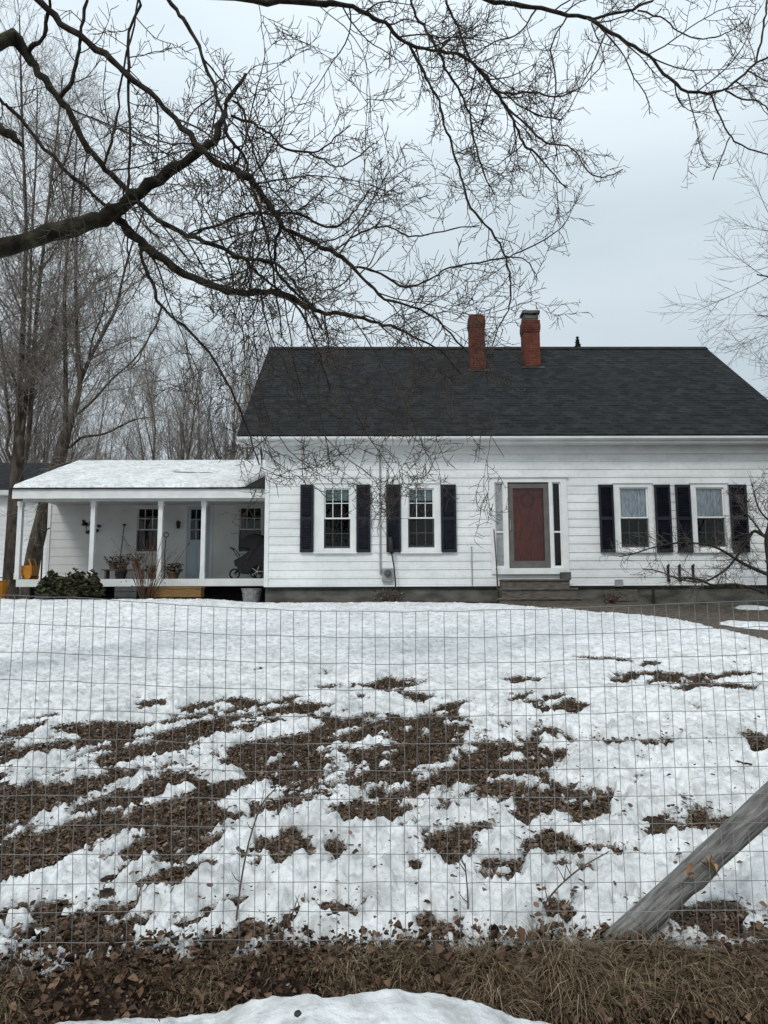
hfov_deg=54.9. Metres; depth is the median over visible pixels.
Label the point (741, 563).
crabapple tree
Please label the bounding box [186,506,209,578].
porch door
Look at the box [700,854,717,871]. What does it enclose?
dead leaf
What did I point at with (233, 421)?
grove tree
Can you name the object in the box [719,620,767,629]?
snow
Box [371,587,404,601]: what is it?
shrub
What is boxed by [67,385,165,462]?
grove tree
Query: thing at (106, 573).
porch bench
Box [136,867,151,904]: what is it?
dry weed
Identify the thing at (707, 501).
window
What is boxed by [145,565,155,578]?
potted plant
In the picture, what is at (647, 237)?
sky
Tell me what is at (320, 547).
window
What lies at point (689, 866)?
dead leaf
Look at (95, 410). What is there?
grove tree
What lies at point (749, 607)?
snow
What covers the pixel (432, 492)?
window
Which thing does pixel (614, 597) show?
weed clump
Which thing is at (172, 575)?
potted plant
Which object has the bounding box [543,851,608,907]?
dry weed
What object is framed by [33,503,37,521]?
window
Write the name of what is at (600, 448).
farmhouse
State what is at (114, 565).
potted plant
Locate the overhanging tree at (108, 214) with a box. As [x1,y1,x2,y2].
[0,0,767,547]
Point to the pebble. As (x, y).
(297, 1013)
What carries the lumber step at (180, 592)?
on the ground at (108, 1012)
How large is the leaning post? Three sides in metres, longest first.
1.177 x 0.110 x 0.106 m
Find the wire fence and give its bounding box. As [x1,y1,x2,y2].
[0,595,767,966]
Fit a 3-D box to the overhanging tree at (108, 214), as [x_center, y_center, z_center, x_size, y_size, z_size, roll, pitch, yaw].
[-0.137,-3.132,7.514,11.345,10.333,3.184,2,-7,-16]
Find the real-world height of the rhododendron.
0.761 m
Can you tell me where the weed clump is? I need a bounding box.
[602,589,621,603]
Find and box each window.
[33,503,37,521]
[133,505,157,553]
[236,504,263,553]
[313,482,356,553]
[401,482,441,553]
[612,482,656,552]
[689,482,732,552]
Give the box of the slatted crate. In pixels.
[114,586,140,598]
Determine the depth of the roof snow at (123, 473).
20.34 m
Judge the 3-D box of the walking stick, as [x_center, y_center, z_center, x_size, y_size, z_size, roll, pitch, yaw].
[2.683,1.292,17.694,0.044,1.787,0.219,1,-7,-12]
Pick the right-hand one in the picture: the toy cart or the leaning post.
the leaning post
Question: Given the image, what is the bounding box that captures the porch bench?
[101,569,144,578]
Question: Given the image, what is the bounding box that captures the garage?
[0,463,69,579]
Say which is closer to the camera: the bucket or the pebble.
the pebble
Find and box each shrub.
[111,532,189,598]
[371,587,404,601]
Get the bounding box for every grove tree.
[0,265,114,462]
[0,276,109,462]
[0,325,126,462]
[32,347,163,459]
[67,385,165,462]
[85,424,175,459]
[98,309,231,459]
[98,314,289,459]
[113,290,308,459]
[176,296,336,459]
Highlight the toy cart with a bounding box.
[21,559,38,578]
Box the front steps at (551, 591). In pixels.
[497,579,582,604]
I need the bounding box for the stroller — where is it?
[229,534,263,578]
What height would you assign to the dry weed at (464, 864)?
0.288 m
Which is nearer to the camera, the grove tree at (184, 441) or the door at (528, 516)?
the door at (528, 516)
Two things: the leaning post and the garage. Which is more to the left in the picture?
the garage
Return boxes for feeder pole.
[38,528,49,598]
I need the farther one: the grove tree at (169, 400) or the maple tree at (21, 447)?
the grove tree at (169, 400)
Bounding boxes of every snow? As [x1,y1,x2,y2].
[0,598,767,985]
[13,460,264,491]
[56,989,549,1023]
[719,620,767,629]
[735,605,767,609]
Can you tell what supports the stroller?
on the farmhouse
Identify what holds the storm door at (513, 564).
in the farmhouse
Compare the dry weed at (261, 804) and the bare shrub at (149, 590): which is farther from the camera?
the bare shrub at (149, 590)
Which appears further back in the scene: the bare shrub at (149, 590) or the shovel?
the shovel
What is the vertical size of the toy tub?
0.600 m
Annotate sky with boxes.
[0,0,767,462]
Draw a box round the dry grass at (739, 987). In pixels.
[0,909,767,1023]
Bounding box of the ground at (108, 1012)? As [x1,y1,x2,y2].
[0,602,766,1023]
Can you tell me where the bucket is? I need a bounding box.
[241,588,261,602]
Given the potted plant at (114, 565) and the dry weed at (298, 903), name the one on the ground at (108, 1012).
the dry weed at (298, 903)
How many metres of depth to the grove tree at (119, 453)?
43.09 m
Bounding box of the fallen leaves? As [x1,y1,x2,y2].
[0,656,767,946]
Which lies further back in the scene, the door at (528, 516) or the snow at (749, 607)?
the door at (528, 516)
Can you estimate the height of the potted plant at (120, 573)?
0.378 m
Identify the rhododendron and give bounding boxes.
[34,568,105,598]
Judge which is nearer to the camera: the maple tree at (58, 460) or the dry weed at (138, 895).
the dry weed at (138, 895)
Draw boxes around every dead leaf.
[684,863,693,877]
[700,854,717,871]
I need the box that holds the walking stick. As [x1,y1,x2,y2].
[493,529,498,602]
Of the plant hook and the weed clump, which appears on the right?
the weed clump
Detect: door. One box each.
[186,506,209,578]
[507,484,544,567]
[508,483,549,567]
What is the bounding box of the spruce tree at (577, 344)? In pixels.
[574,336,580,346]
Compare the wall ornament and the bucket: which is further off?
the wall ornament
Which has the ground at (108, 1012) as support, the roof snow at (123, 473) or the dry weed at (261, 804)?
the dry weed at (261, 804)
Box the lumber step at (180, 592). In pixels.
[151,587,204,596]
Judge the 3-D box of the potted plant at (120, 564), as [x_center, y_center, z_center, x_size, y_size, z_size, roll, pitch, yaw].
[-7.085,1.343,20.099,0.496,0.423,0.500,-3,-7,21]
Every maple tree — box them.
[0,0,151,599]
[0,73,226,599]
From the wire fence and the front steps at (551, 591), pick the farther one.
the front steps at (551, 591)
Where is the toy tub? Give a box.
[0,577,9,598]
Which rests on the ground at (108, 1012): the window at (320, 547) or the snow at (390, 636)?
the snow at (390, 636)
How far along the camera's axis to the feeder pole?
18.39 m
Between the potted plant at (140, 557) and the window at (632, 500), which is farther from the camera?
the potted plant at (140, 557)
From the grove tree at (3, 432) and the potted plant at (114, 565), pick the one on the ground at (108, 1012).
the grove tree at (3, 432)
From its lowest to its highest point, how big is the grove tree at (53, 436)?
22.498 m
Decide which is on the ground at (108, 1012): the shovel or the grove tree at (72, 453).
the grove tree at (72, 453)
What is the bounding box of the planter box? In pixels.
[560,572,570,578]
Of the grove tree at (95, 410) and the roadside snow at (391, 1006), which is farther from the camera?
the grove tree at (95, 410)
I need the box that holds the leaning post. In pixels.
[596,781,767,946]
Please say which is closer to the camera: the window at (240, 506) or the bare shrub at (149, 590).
the bare shrub at (149, 590)
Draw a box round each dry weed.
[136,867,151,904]
[232,787,275,918]
[293,893,304,909]
[455,854,468,908]
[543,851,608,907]
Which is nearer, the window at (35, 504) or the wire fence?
the wire fence
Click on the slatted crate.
(124, 592)
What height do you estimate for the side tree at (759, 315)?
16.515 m
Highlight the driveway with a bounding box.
[520,601,767,665]
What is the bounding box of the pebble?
[294,1010,301,1017]
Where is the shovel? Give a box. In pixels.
[115,524,125,578]
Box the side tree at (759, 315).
[646,121,767,397]
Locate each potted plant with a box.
[104,556,118,568]
[112,554,133,568]
[115,566,127,578]
[126,553,145,568]
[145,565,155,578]
[163,562,182,578]
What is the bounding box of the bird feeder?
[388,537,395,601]
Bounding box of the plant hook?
[163,532,168,578]
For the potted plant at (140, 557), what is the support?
on the porch bench
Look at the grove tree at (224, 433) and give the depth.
39.20 m
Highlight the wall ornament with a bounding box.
[81,520,100,533]
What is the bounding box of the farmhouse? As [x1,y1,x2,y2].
[9,310,767,604]
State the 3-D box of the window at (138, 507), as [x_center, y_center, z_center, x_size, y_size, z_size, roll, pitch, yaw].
[-6.759,0.499,21.212,0.769,1.391,0.170,0,-7,-1]
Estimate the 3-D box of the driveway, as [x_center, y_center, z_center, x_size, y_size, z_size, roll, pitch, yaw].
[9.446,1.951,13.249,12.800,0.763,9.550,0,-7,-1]
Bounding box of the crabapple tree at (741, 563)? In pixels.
[599,466,767,605]

